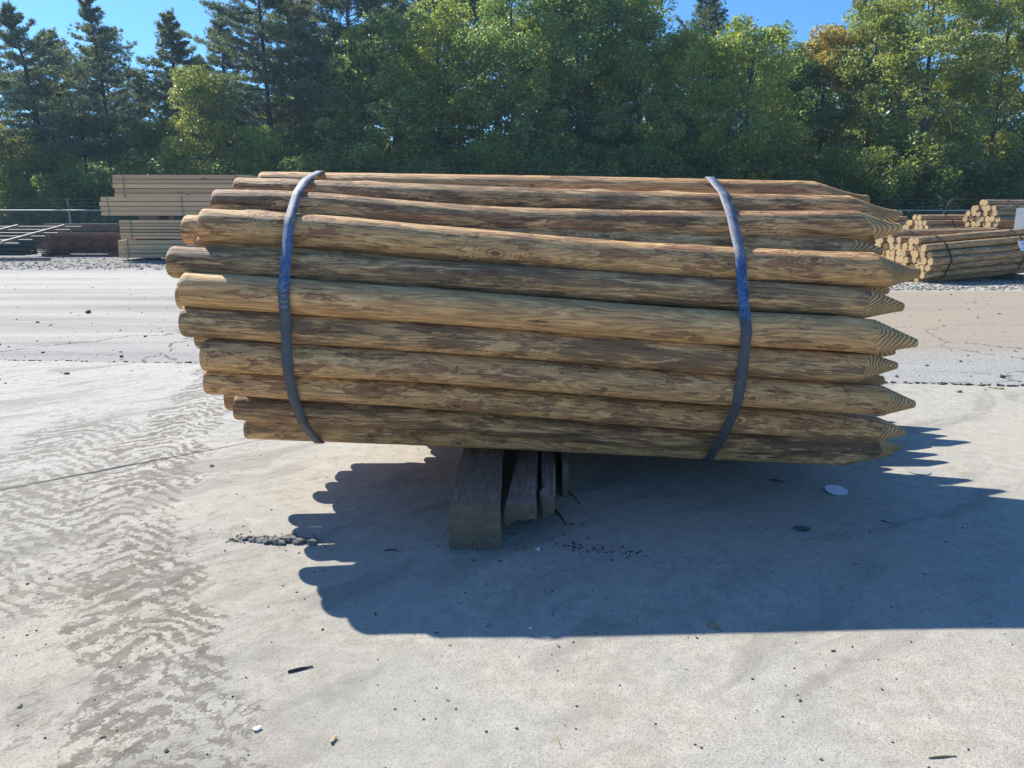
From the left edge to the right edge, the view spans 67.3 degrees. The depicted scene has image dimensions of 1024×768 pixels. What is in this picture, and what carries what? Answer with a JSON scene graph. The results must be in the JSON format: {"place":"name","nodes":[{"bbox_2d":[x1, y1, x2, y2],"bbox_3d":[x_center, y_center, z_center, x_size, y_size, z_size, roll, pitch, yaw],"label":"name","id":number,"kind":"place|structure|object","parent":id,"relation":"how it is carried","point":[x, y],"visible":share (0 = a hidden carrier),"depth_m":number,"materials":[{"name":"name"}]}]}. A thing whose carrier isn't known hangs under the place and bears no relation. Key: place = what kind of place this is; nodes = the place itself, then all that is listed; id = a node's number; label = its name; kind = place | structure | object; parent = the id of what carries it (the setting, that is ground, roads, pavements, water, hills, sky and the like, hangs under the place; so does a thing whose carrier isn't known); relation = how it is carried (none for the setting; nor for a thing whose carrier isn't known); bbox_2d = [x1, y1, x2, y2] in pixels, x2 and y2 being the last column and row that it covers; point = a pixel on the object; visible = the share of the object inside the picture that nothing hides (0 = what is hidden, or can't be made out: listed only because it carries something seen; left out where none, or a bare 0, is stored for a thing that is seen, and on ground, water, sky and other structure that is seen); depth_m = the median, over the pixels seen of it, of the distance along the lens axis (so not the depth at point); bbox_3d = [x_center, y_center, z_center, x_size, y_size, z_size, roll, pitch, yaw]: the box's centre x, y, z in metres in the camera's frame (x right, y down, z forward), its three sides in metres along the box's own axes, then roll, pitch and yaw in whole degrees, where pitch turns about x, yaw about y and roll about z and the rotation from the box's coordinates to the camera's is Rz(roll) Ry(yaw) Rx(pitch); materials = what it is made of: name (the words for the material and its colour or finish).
{"place":"outdoors","nodes":[
{"label":"outdoors","id":0,"kind":"place"},
{"bbox_2d":[13,110,1001,129],"bbox_3d":[2.166,-8.490,23.719,55.402,1.245,0.006,0,13,0],"label":"overhead wire","id":1,"kind":"object","parent":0,"point":[520,128],"visible":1,"depth_m":23.84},
{"bbox_2d":[0,360,1023,767],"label":"concrete pavement","id":2,"kind":"structure","parent":0,"point":[644,676],"depth_m":2.53,"materials":[{"name":"concrete"}]},
{"bbox_2d":[224,525,333,550],"bbox_3d":[-0.903,0.595,3.008,0.424,0.033,0.239,0,13,0],"label":"mud rubble","id":3,"kind":"object","parent":2,"relation":"on","point":[293,538],"visible":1,"depth_m":2.97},
{"bbox_2d":[449,447,504,549],"bbox_3d":[-0.133,0.265,4.103,0.208,0.186,2.507,0,13,0],"label":"support timber","id":4,"kind":"object","parent":2,"relation":"on","point":[475,511],"visible":0.57,"depth_m":2.91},
{"bbox_2d":[243,420,892,465],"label":"wooden post","id":5,"kind":"object","parent":4,"relation":"on","point":[265,430],"visible":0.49,"depth_m":3.35,"materials":[{"name":"brown wood"}]},
{"bbox_2d":[233,396,899,458],"bbox_3d":[0.306,0.198,3.293,2.886,0.129,0.118,4,12,-7],"label":"wooden post","id":6,"kind":"object","parent":5,"relation":"on","point":[363,415],"visible":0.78,"depth_m":3.23,"materials":[{"name":"brown wood"}]},
{"bbox_2d":[203,371,905,442],"bbox_3d":[0.222,0.088,3.118,2.851,0.128,0.116,5,12,-4],"label":"wooden post","id":7,"kind":"object","parent":6,"relation":"on","point":[712,417],"visible":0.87,"depth_m":3.07,"materials":[{"name":"brown wood"}]},
{"bbox_2d":[199,339,915,415],"bbox_3d":[0.207,-0.023,3.005,2.784,0.138,0.139,4,13,-2],"label":"wooden post","id":8,"kind":"object","parent":7,"relation":"on","point":[248,357],"visible":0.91,"depth_m":2.95,"materials":[{"name":"brown wood"}]},
{"bbox_2d":[178,306,897,382],"bbox_3d":[0.120,-0.147,2.965,2.751,0.136,0.123,4,13,-1],"label":"wooden post","id":9,"kind":"object","parent":8,"relation":"on","point":[764,362],"visible":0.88,"depth_m":2.91,"materials":[{"name":"brown wood"}]},
{"bbox_2d":[178,272,917,353],"bbox_3d":[0.156,-0.266,2.925,2.796,0.146,0.135,4,13,0],"label":"wooden post","id":10,"kind":"object","parent":9,"relation":"on","point":[415,304],"visible":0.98,"depth_m":2.87,"materials":[{"name":"brown wood"}]},
{"bbox_2d":[165,246,904,317],"bbox_3d":[0.100,-0.387,2.978,2.837,0.134,0.128,4,13,0],"label":"wooden post","id":11,"kind":"object","parent":10,"relation":"on","point":[673,291],"visible":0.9,"depth_m":2.92,"materials":[{"name":"brown wood"}]},
{"bbox_2d":[195,235,889,294],"bbox_3d":[0.125,-0.456,3.058,2.743,0.122,0.122,4,13,0],"label":"wooden post","id":12,"kind":"object","parent":11,"relation":"on","point":[881,290],"visible":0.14,"depth_m":3.01,"materials":[{"name":"brown wood"}]},
{"bbox_2d":[181,215,882,255],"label":"wooden post","id":13,"kind":"object","parent":12,"relation":"on","point":[189,233],"visible":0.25,"depth_m":3.06,"materials":[{"name":"brown wood"}]},
{"bbox_2d":[210,189,901,240],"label":"wooden post","id":14,"kind":"object","parent":13,"relation":"on","point":[858,225],"visible":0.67,"depth_m":3.07,"materials":[{"name":"brown wood"}]},
{"bbox_2d":[197,209,920,286],"bbox_3d":[0.183,-0.523,3.004,2.797,0.172,0.142,4,13,1],"label":"wooden post","id":15,"kind":"object","parent":12,"relation":"on","point":[254,227],"visible":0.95,"depth_m":2.95,"materials":[{"name":"brown wood"}]},
{"bbox_2d":[194,337,884,384],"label":"wooden post","id":16,"kind":"object","parent":8,"relation":"on","point":[873,380],"visible":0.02,"depth_m":3.07,"materials":[{"name":"brown wood"}]},
{"bbox_2d":[3,409,1012,767],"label":"grit","id":17,"kind":"object","parent":2,"relation":"on","point":[449,645],"visible":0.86,"depth_m":2.08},
{"bbox_2d":[504,450,538,525],"bbox_3d":[0.066,0.368,3.668,0.127,0.116,1.409,1,13,3],"label":"broken timber","id":18,"kind":"object","parent":2,"relation":"on","point":[521,500],"visible":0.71,"depth_m":3.14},
{"bbox_2d":[539,451,555,518],"bbox_3d":[0.164,0.396,3.573,0.092,0.129,1.006,1,13,3],"label":"split slab","id":19,"kind":"object","parent":2,"relation":"on","point":[548,483],"depth_m":3.24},
{"bbox_2d":[560,452,568,496],"bbox_3d":[0.254,0.349,3.792,0.033,0.157,0.754,1,13,3],"label":"wood strip","id":20,"kind":"object","parent":2,"relation":"on","point":[564,469],"visible":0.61,"depth_m":3.43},
{"bbox_2d":[236,462,992,689],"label":"bark crumbs","id":21,"kind":"object","parent":2,"relation":"on","point":[581,556],"visible":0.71,"depth_m":2.97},
{"bbox_2d":[0,235,1023,385],"bbox_3d":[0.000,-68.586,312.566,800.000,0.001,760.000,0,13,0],"label":"ground","id":22,"kind":"structure","parent":0,"point":[108,300],"depth_m":9.01,"materials":[{"name":"concrete"}]},
{"bbox_2d":[0,251,25,255],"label":"dark pipe","id":23,"kind":"object","parent":22,"relation":"on","point":[12,253],"visible":1,"depth_m":20.69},
{"bbox_2d":[0,247,24,250],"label":"dark pipe","id":24,"kind":"object","parent":23,"relation":"on","point":[12,248],"visible":1,"depth_m":20.67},
{"bbox_2d":[0,243,24,246],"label":"dark pipe","id":25,"kind":"object","parent":24,"relation":"on","point":[14,245],"visible":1,"depth_m":20.64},
{"bbox_2d":[0,224,81,243],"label":"metal pipes","id":26,"kind":"object","parent":25,"relation":"on","point":[27,234],"visible":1,"depth_m":21.63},
{"bbox_2d":[0,22,41,237],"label":"pine tree","id":27,"kind":"object","parent":22,"relation":"on","point":[10,64],"visible":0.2,"depth_m":36.21,"materials":[{"name":"green plant"}]},
{"bbox_2d":[0,124,63,241],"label":"leafy tree","id":28,"kind":"object","parent":22,"relation":"on","point":[8,168],"visible":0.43,"depth_m":29.75,"materials":[{"name":"green plant"}]},
{"bbox_2d":[0,0,104,220],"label":"pine tree","id":29,"kind":"object","parent":22,"relation":"on","point":[11,39],"visible":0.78,"depth_m":30.64,"materials":[{"name":"green plant"}]},
{"bbox_2d":[13,141,98,234],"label":"leafy tree","id":30,"kind":"object","parent":22,"relation":"on","point":[69,160],"visible":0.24,"depth_m":30.35,"materials":[{"name":"green plant"}]},
{"bbox_2d":[1,26,122,231],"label":"pine tree","id":31,"kind":"object","parent":22,"relation":"on","point":[50,43],"visible":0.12,"depth_m":34.30,"materials":[{"name":"green plant"}]},
{"bbox_2d":[25,0,169,220],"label":"pine tree","id":32,"kind":"object","parent":22,"relation":"on","point":[102,37],"visible":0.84,"depth_m":31.58,"materials":[{"name":"green plant"}]},
{"bbox_2d":[69,45,169,217],"bbox_3d":[-20.487,-12.400,39.240,6.496,9.694,5.954,3,13,13],"label":"pine tree","id":33,"kind":"object","parent":22,"relation":"on","point":[106,92],"visible":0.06,"depth_m":38.38,"materials":[{"name":"green plant"}]},
{"bbox_2d":[88,78,160,179],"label":"pine tree","id":34,"kind":"object","parent":22,"relation":"on","point":[134,90],"visible":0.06,"depth_m":35.87,"materials":[{"name":"green plant"}]},
{"bbox_2d":[106,118,183,219],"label":"leafy tree","id":35,"kind":"object","parent":22,"relation":"on","point":[150,136],"visible":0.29,"depth_m":31.17,"materials":[{"name":"green plant"}]},
{"bbox_2d":[140,258,159,259],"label":"spacer block","id":36,"kind":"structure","parent":22,"relation":"on","point":[148,258],"depth_m":20.54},
{"bbox_2d":[119,253,166,257],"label":"lumber board","id":37,"kind":"object","parent":36,"relation":"on","point":[145,255],"visible":0.29,"depth_m":20.35,"materials":[{"name":"brown wood"}]},
{"bbox_2d":[118,249,168,252],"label":"lumber board","id":38,"kind":"object","parent":37,"relation":"on","point":[143,250],"visible":0.29,"depth_m":20.32,"materials":[{"name":"brown wood"}]},
{"bbox_2d":[118,244,194,248],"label":"lumber board","id":39,"kind":"object","parent":38,"relation":"on","point":[146,246],"visible":0.29,"depth_m":20.30,"materials":[{"name":"brown wood"}]},
{"bbox_2d":[118,239,184,243],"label":"lumber board","id":40,"kind":"object","parent":39,"relation":"on","point":[150,241],"visible":0.29,"depth_m":20.27,"materials":[{"name":"brown wood"}]},
{"bbox_2d":[112,7,238,164],"bbox_3d":[-14.788,-11.396,34.217,5.403,9.936,5.302,-10,16,-37],"label":"pine tree","id":41,"kind":"object","parent":22,"relation":"on","point":[168,35],"visible":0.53,"depth_m":33.17,"materials":[{"name":"green plant"}]},
{"bbox_2d":[157,64,251,206],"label":"leafy tree","id":42,"kind":"object","parent":22,"relation":"on","point":[198,92],"visible":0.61,"depth_m":29.98,"materials":[{"name":"green plant"}]},
{"bbox_2d":[170,18,288,167],"bbox_3d":[-14.701,-13.237,39.925,6.550,11.042,6.427,-10,16,-37],"label":"pine tree","id":43,"kind":"object","parent":22,"relation":"on","point":[218,61],"visible":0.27,"depth_m":38.77,"materials":[{"name":"green plant"}]},
{"bbox_2d":[156,0,346,162],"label":"pine tree","id":44,"kind":"object","parent":22,"relation":"on","point":[264,29],"visible":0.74,"depth_m":31.25,"materials":[{"name":"green plant"}]},
{"bbox_2d":[233,124,292,175],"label":"leafy tree","id":45,"kind":"object","parent":22,"relation":"on","point":[259,139],"visible":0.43,"depth_m":29.80,"materials":[{"name":"green plant"}]},
{"bbox_2d":[209,0,368,161],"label":"pine tree","id":46,"kind":"object","parent":22,"relation":"on","point":[287,15],"visible":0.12,"depth_m":33.24,"materials":[{"name":"green plant"}]},
{"bbox_2d":[285,111,351,172],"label":"leafy tree","id":47,"kind":"object","parent":22,"relation":"on","point":[312,138],"visible":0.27,"depth_m":31.11,"materials":[{"name":"green plant"}]},
{"bbox_2d":[258,0,452,154],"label":"pine tree","id":48,"kind":"object","parent":22,"relation":"on","point":[334,29],"visible":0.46,"depth_m":31.29,"materials":[{"name":"green plant"}]},
{"bbox_2d":[311,10,450,173],"bbox_3d":[-5.542,-10.428,31.567,5.202,9.189,5.437,7,15,30],"label":"leafy tree","id":49,"kind":"object","parent":22,"relation":"on","point":[385,28],"visible":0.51,"depth_m":30.39,"materials":[{"name":"green plant"}]},
{"bbox_2d":[291,0,486,160],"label":"pine tree","id":50,"kind":"object","parent":22,"relation":"on","point":[405,4],"visible":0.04,"depth_m":36.32,"materials":[{"name":"green plant"}]},
{"bbox_2d":[386,0,496,174],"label":"leafy tree","id":51,"kind":"object","parent":22,"relation":"on","point":[433,29],"visible":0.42,"depth_m":31.87,"materials":[{"name":"green plant"}]},
{"bbox_2d":[386,0,527,147],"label":"pine tree","id":52,"kind":"object","parent":22,"relation":"on","point":[474,8],"visible":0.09,"depth_m":36.97,"materials":[{"name":"green plant"}]},
{"bbox_2d":[0,199,971,247],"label":"chain link fence","id":53,"kind":"object","parent":22,"relation":"on","point":[69,215],"visible":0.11,"depth_m":26.86,"materials":[{"name":"metal"}]},
{"bbox_2d":[0,137,1023,245],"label":"undergrowth","id":54,"kind":"object","parent":22,"relation":"on","point":[74,187],"visible":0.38,"depth_m":29.28,"materials":[{"name":"green plant"}]},
{"bbox_2d":[0,257,1023,289],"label":"crushed stone","id":55,"kind":"object","parent":22,"relation":"on","point":[891,288],"visible":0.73,"depth_m":13.94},
{"bbox_2d":[0,0,1023,236],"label":"woodland","id":56,"kind":"object","parent":22,"relation":"on","point":[1017,124],"depth_m":42.33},
{"bbox_2d":[8,359,1023,386],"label":"gravel edging","id":57,"kind":"object","parent":22,"relation":"on","point":[944,383],"visible":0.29,"depth_m":5.71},
{"bbox_2d":[450,0,583,175],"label":"leafy tree","id":58,"kind":"object","parent":22,"relation":"on","point":[509,47],"visible":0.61,"depth_m":30.14,"materials":[{"name":"green plant"}]},
{"bbox_2d":[468,0,614,174],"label":"leafy tree","id":59,"kind":"object","parent":22,"relation":"on","point":[550,108],"visible":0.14,"depth_m":32.35,"materials":[{"name":"green plant"}]},
{"bbox_2d":[515,0,652,175],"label":"leafy tree","id":60,"kind":"object","parent":22,"relation":"on","point":[601,8],"visible":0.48,"depth_m":30.78,"materials":[{"name":"green plant"}]},
{"bbox_2d":[556,0,686,158],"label":"tree","id":61,"kind":"object","parent":22,"relation":"on","point":[608,33],"visible":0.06,"depth_m":33.40,"materials":[{"name":"green plant"}]},
{"bbox_2d":[587,0,690,177],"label":"leafy tree","id":62,"kind":"object","parent":22,"relation":"on","point":[651,24],"visible":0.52,"depth_m":30.23,"materials":[{"name":"green plant"}]},
{"bbox_2d":[632,20,737,178],"bbox_3d":[6.985,-9.835,30.529,3.888,8.485,4.065,7,15,30],"label":"leafy tree","id":63,"kind":"object","parent":22,"relation":"on","point":[703,46],"visible":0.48,"depth_m":29.62,"materials":[{"name":"green plant"}]},
{"bbox_2d":[641,0,758,176],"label":"pine tree","id":64,"kind":"object","parent":22,"relation":"on","point":[705,14],"visible":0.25,"depth_m":36.79,"materials":[{"name":"green plant"}]},
{"bbox_2d":[677,12,820,180],"bbox_3d":[9.261,-9.928,30.371,5.454,8.741,5.541,2,13,10],"label":"leafy tree","id":65,"kind":"object","parent":22,"relation":"on","point":[736,52],"visible":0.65,"depth_m":29.26,"materials":[{"name":"green plant"}]},
{"bbox_2d":[733,39,852,182],"bbox_3d":[11.903,-10.372,33.342,4.812,8.304,4.622,3,13,14],"label":"leafy tree","id":66,"kind":"object","parent":22,"relation":"on","point":[812,68],"visible":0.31,"depth_m":32.01,"materials":[{"name":"green plant"}]},
{"bbox_2d":[764,22,887,178],"bbox_3d":[13.834,-11.229,34.603,5.463,9.426,5.247,6,14,27],"label":"leafy tree","id":67,"kind":"object","parent":22,"relation":"on","point":[824,45],"visible":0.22,"depth_m":32.98,"materials":[{"name":"green plant"}]},
{"bbox_2d":[812,0,940,208],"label":"leafy tree","id":68,"kind":"object","parent":22,"relation":"on","point":[850,69],"visible":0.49,"depth_m":31.42,"materials":[{"name":"green plant"}]},
{"bbox_2d":[853,0,1013,219],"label":"leafy tree","id":69,"kind":"object","parent":22,"relation":"on","point":[928,133],"visible":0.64,"depth_m":30.24,"materials":[{"name":"green plant"}]},
{"bbox_2d":[925,0,1023,209],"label":"leafy tree","id":70,"kind":"object","parent":22,"relation":"on","point":[1009,48],"visible":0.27,"depth_m":31.33,"materials":[{"name":"green plant"}]},
{"bbox_2d":[990,274,1023,280],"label":"support block","id":71,"kind":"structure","parent":22,"relation":"on","point":[1015,276],"depth_m":14.59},
{"bbox_2d":[913,269,1023,281],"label":"wooden post","id":72,"kind":"object","parent":71,"relation":"on","point":[970,276],"visible":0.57,"depth_m":14.32,"materials":[{"name":"brown wood"}]},
{"bbox_2d":[920,262,1023,278],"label":"wooden post","id":73,"kind":"object","parent":71,"relation":"on","point":[964,271],"visible":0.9,"depth_m":14.05,"materials":[{"name":"brown wood"}]},
{"bbox_2d":[925,256,1023,271],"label":"wooden post","id":74,"kind":"object","parent":73,"relation":"on","point":[928,268],"visible":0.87,"depth_m":13.96,"materials":[{"name":"brown wood"}]},
{"bbox_2d":[928,250,1023,265],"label":"wooden post","id":75,"kind":"object","parent":74,"relation":"on","point":[975,257],"visible":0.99,"depth_m":13.88,"materials":[{"name":"brown wood"}]},
{"bbox_2d":[927,244,1019,258],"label":"wooden post","id":76,"kind":"object","parent":75,"relation":"on","point":[967,251],"visible":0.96,"depth_m":13.90,"materials":[{"name":"brown wood"}]},
{"bbox_2d":[921,236,1023,251],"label":"wooden post","id":77,"kind":"object","parent":76,"relation":"on","point":[967,244],"visible":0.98,"depth_m":13.93,"materials":[{"name":"brown wood"}]},
{"bbox_2d":[0,93,1023,113],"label":"overhead wire","id":78,"kind":"object","parent":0,"point":[503,112],"visible":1,"depth_m":22.78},
{"bbox_2d":[0,0,1023,211],"label":"sky","id":79,"kind":"structure","parent":0,"point":[137,18],"materials":[{"name":"blue"}]},
{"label":"wooden post","id":80,"kind":"object","parent":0,"visible":0},
{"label":"wooden post","id":81,"kind":"object","parent":80,"relation":"on","visible":0},
{"bbox_2d":[232,177,899,221],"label":"wooden post","id":82,"kind":"object","parent":81,"relation":"on","point":[560,198],"visible":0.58,"depth_m":3.17,"materials":[{"name":"brown wood"}]},
{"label":"wooden post","id":83,"kind":"object","parent":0,"visible":0},
{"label":"wooden post","id":84,"kind":"object","parent":83,"relation":"on","visible":0},
{"bbox_2d":[258,172,869,202],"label":"wooden post","id":85,"kind":"object","parent":84,"relation":"on","point":[795,187],"visible":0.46,"depth_m":3.36,"materials":[{"name":"brown wood"}]},
{"bbox_2d":[278,171,325,443],"bbox_3d":[-0.848,-0.373,3.529,0.049,1.170,1.365,0,13,0],"label":"steel strap","id":86,"kind":"object","parent":85,"relation":"attached to","point":[284,303],"visible":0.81,"depth_m":2.92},
{"bbox_2d":[701,177,751,460],"bbox_3d":[0.872,-0.313,3.538,0.050,1.238,1.377,0,13,0],"label":"steel strap","id":87,"kind":"object","parent":85,"relation":"attached to","point":[744,316],"visible":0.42,"depth_m":2.95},
{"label":"wooden post","id":88,"kind":"object","parent":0,"visible":0},
{"bbox_2d":[914,235,1023,250],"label":"wooden post","id":89,"kind":"object","parent":88,"relation":"on","point":[916,247],"visible":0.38,"depth_m":14.05,"materials":[{"name":"brown wood"}]},
{"bbox_2d":[914,229,1023,244],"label":"wooden post","id":90,"kind":"object","parent":89,"relation":"on","point":[960,237],"visible":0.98,"depth_m":14.14,"materials":[{"name":"brown wood"}]},
{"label":"wooden post","id":91,"kind":"object","parent":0,"visible":0},
{"bbox_2d":[889,235,931,243],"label":"wooden post","id":92,"kind":"object","parent":91,"relation":"on","point":[892,240],"visible":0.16,"depth_m":14.80,"materials":[{"name":"brown wood"}]},
{"bbox_2d":[888,228,998,237],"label":"wooden post","id":93,"kind":"object","parent":92,"relation":"on","point":[922,232],"visible":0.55,"depth_m":15.08,"materials":[{"name":"brown wood"}]},
{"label":"wooden post","id":94,"kind":"object","parent":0,"visible":0},
{"bbox_2d":[917,215,965,220],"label":"wooden post","id":95,"kind":"object","parent":94,"relation":"on","point":[937,217],"visible":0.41,"depth_m":18.20,"materials":[{"name":"brown wood"}]},
{"bbox_3d":[-14.323,-4.542,24.499,0.200,0.671,0.400,0,13,0],"label":"trestle block","id":96,"kind":"object","parent":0,"visible":0},
{"bbox_2d":[41,223,122,230],"bbox_3d":[-13.223,-4.979,24.400,3.114,0.233,0.516,0,13,0],"label":"long timber","id":97,"kind":"object","parent":96,"relation":"on","point":[100,227],"visible":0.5,"depth_m":24.16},
{"bbox_3d":[-7.350,-4.972,20.510,0.163,0.034,0.905,0,13,0],"label":"spacer block","id":98,"kind":"object","parent":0,"visible":0},
{"bbox_2d":[114,193,211,196],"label":"lumber board","id":99,"kind":"object","parent":98,"relation":"on","point":[163,194],"visible":0.5,"depth_m":20.01,"materials":[{"name":"brown wood"}]},
{"bbox_2d":[114,189,231,192],"bbox_3d":[-8.546,-5.125,20.443,3.556,0.108,0.957,0,13,0],"label":"lumber board","id":100,"kind":"object","parent":99,"relation":"on","point":[165,190],"visible":0.5,"depth_m":19.98,"materials":[{"name":"brown wood"}]},
{"bbox_2d":[112,184,232,188],"bbox_3d":[-8.589,-5.237,20.417,3.555,0.105,0.953,0,13,0],"label":"lumber board","id":101,"kind":"object","parent":100,"relation":"on","point":[176,186],"visible":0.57,"depth_m":19.96,"materials":[{"name":"brown wood"}]},
{"bbox_2d":[112,179,233,183],"bbox_3d":[-8.590,-5.355,20.403,3.552,0.107,0.957,0,13,0],"label":"lumber board","id":102,"kind":"object","parent":101,"relation":"on","point":[120,181],"visible":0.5,"depth_m":19.94,"materials":[{"name":"brown wood"}]},
{"bbox_2d":[112,175,257,179],"bbox_3d":[-8.570,-5.469,20.382,3.553,0.107,0.954,0,13,0],"label":"lumber board","id":103,"kind":"object","parent":102,"relation":"on","point":[182,177],"visible":0.71,"depth_m":19.92,"materials":[{"name":"brown wood"}]},
{"bbox_3d":[-7.300,-4.460,20.624,0.503,0.105,0.904,0,13,0],"label":"spacer block","id":104,"kind":"object","parent":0,"visible":0},
{"bbox_2d":[101,211,199,215],"bbox_3d":[-8.796,-4.566,20.572,3.907,0.110,0.954,0,13,0],"label":"lumber board","id":105,"kind":"object","parent":104,"relation":"on","point":[144,213],"visible":0.64,"depth_m":20.11,"materials":[{"name":"brown wood"}]},
{"bbox_2d":[100,207,210,210],"bbox_3d":[-8.806,-4.686,20.554,3.906,0.111,0.952,0,13,0],"label":"lumber board","id":106,"kind":"object","parent":105,"relation":"on","point":[151,208],"visible":0.5,"depth_m":20.09,"materials":[{"name":"brown wood"}]},
{"bbox_2d":[99,202,209,205],"bbox_3d":[-8.816,-4.800,20.511,3.901,0.112,0.952,0,13,0],"label":"lumber board","id":107,"kind":"object","parent":106,"relation":"on","point":[155,204],"visible":0.57,"depth_m":20.05,"materials":[{"name":"brown wood"}]},
{"bbox_2d":[100,197,210,201],"bbox_3d":[-8.771,-4.922,20.497,3.905,0.107,0.954,0,13,0],"label":"lumber board","id":108,"kind":"object","parent":107,"relation":"on","point":[160,199],"visible":0.64,"depth_m":20.04,"materials":[{"name":"brown wood"}]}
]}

